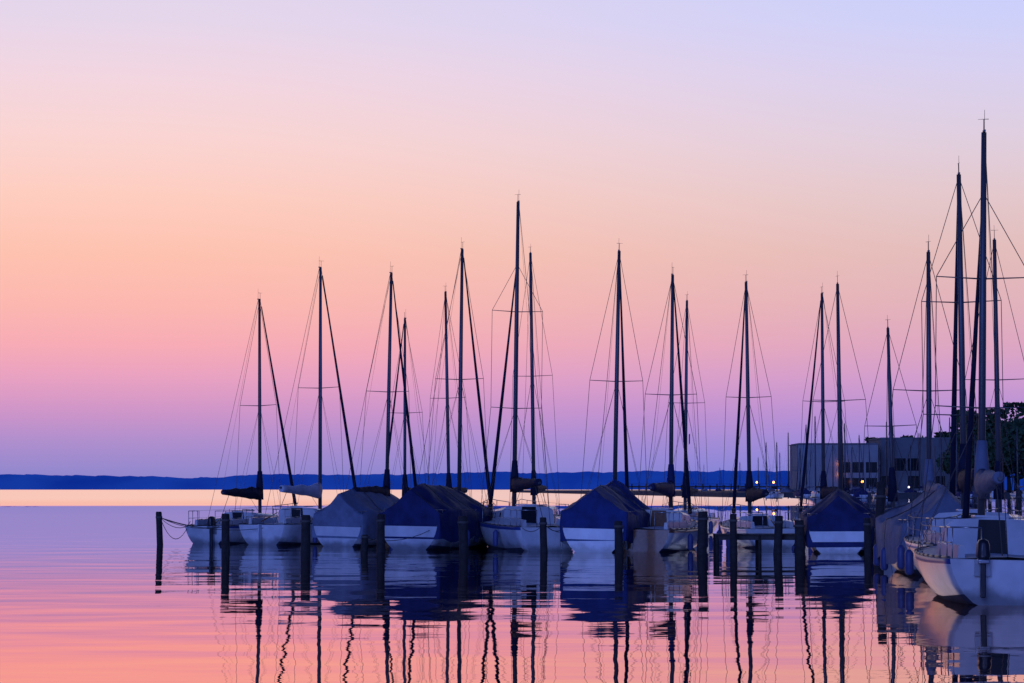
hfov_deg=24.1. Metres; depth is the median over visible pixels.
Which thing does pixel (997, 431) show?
sailboat
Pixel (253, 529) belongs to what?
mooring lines
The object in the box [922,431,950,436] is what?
tree
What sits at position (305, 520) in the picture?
mooring pile
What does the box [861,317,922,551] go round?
sailboat
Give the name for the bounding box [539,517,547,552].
mooring pile
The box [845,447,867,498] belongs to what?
boat
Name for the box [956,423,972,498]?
boat
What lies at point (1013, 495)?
boat
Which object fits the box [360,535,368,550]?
mooring pile
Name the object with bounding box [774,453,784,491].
boat
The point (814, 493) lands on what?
boat
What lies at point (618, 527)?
mooring pile
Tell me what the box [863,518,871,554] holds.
mooring pile
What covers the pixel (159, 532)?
mooring pile
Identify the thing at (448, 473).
sailboat
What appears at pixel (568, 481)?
shore hills
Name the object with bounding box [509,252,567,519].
sailboat
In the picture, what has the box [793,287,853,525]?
sailboat
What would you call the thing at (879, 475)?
boat
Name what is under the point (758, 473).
boat
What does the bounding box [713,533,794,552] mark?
finger dock
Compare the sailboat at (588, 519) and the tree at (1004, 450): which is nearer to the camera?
the sailboat at (588, 519)
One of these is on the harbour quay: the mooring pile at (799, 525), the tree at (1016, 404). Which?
the tree at (1016, 404)
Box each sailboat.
[185,299,297,543]
[239,267,356,544]
[312,261,416,546]
[379,237,495,549]
[389,312,429,494]
[428,291,471,494]
[474,194,571,550]
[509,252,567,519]
[560,243,650,551]
[623,274,709,551]
[662,291,721,533]
[716,270,797,547]
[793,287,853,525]
[801,276,875,553]
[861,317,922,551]
[873,241,975,574]
[897,163,1023,574]
[914,110,1023,605]
[960,230,1023,519]
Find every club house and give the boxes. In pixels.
[789,443,878,491]
[869,437,972,491]
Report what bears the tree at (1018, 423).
on the harbour quay
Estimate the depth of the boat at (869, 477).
581.56 m
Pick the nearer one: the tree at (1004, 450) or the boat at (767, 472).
the boat at (767, 472)
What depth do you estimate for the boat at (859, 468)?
483.19 m
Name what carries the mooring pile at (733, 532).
on the lake water
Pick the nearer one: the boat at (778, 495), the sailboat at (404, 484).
the sailboat at (404, 484)
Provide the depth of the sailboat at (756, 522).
89.73 m
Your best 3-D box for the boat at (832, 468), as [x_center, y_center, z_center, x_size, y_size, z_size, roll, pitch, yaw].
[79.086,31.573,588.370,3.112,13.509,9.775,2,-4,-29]
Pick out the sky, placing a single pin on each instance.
(169, 168)
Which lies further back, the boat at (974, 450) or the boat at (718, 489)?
the boat at (718, 489)
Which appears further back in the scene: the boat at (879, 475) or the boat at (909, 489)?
the boat at (909, 489)
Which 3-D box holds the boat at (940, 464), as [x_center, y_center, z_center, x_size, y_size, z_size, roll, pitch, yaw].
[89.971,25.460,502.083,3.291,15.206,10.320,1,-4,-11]
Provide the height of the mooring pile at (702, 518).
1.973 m
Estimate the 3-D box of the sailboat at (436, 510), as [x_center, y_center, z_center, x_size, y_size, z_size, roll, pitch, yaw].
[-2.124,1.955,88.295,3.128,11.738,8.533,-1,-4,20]
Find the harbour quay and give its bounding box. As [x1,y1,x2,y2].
[520,490,1023,497]
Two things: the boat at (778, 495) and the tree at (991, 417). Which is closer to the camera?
the boat at (778, 495)
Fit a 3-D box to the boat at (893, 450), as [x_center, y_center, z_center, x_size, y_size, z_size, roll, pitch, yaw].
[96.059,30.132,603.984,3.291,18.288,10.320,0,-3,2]
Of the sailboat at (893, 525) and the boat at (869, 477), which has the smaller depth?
the sailboat at (893, 525)
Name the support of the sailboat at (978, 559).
on the lake water
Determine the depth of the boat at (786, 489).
610.46 m
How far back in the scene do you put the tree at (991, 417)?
589.36 m
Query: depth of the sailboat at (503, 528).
85.51 m
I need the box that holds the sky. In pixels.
[0,0,1023,477]
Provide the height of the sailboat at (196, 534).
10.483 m
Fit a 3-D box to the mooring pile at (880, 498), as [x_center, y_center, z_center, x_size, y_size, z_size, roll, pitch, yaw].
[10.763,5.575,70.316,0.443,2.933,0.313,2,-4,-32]
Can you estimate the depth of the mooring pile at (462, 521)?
79.66 m
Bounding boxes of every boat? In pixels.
[715,471,722,490]
[737,463,745,490]
[754,459,761,488]
[761,444,772,497]
[765,442,783,498]
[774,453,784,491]
[780,433,793,491]
[794,448,810,497]
[799,426,814,491]
[810,416,820,497]
[826,444,837,487]
[843,423,850,487]
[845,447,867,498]
[849,435,865,497]
[865,450,876,491]
[873,448,887,498]
[889,429,899,491]
[903,445,916,491]
[916,433,922,491]
[936,436,948,490]
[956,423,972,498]
[972,435,974,464]
[1010,428,1023,498]
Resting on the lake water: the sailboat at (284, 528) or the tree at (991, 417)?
the sailboat at (284, 528)
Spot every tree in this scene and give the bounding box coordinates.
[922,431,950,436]
[936,423,1015,491]
[947,408,1009,451]
[966,420,1023,491]
[986,401,1023,491]
[1000,418,1023,443]
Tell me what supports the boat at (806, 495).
on the lake water
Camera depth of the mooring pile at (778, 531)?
78.76 m
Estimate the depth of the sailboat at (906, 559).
57.94 m
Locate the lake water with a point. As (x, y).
(99, 586)
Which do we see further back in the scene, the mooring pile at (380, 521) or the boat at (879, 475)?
the boat at (879, 475)
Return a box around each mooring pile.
[156,512,162,544]
[221,514,229,551]
[300,515,310,551]
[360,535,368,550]
[376,514,385,551]
[457,516,468,552]
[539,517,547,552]
[614,521,623,553]
[697,512,707,553]
[729,514,737,553]
[773,516,782,553]
[794,520,804,553]
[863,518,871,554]
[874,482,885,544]
[1015,490,1021,515]
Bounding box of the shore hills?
[0,470,1023,489]
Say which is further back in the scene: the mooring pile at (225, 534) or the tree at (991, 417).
the tree at (991, 417)
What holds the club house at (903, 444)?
on the harbour quay
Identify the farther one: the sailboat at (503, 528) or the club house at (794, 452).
the club house at (794, 452)
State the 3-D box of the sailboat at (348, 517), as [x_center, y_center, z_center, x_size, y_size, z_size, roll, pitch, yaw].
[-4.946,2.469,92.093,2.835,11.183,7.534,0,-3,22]
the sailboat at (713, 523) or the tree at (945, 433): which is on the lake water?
the sailboat at (713, 523)
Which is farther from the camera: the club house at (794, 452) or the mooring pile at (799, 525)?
the club house at (794, 452)
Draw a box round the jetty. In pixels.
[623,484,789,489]
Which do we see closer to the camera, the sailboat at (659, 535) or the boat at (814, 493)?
the sailboat at (659, 535)
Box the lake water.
[0,490,1023,682]
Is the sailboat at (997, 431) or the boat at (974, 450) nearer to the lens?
the sailboat at (997, 431)
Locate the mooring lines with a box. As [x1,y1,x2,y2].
[162,518,805,540]
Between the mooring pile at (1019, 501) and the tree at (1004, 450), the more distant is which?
the tree at (1004, 450)
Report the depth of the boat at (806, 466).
542.96 m
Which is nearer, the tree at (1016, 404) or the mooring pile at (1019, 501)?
the mooring pile at (1019, 501)
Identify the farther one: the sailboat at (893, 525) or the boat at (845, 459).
the boat at (845, 459)
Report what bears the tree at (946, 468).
on the harbour quay
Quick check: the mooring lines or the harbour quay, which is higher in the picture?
the harbour quay
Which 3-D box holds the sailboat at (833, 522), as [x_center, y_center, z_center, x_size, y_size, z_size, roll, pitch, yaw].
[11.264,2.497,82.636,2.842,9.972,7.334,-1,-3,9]
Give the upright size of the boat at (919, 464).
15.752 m
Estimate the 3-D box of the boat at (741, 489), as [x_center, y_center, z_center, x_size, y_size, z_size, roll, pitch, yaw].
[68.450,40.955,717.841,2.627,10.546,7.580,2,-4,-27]

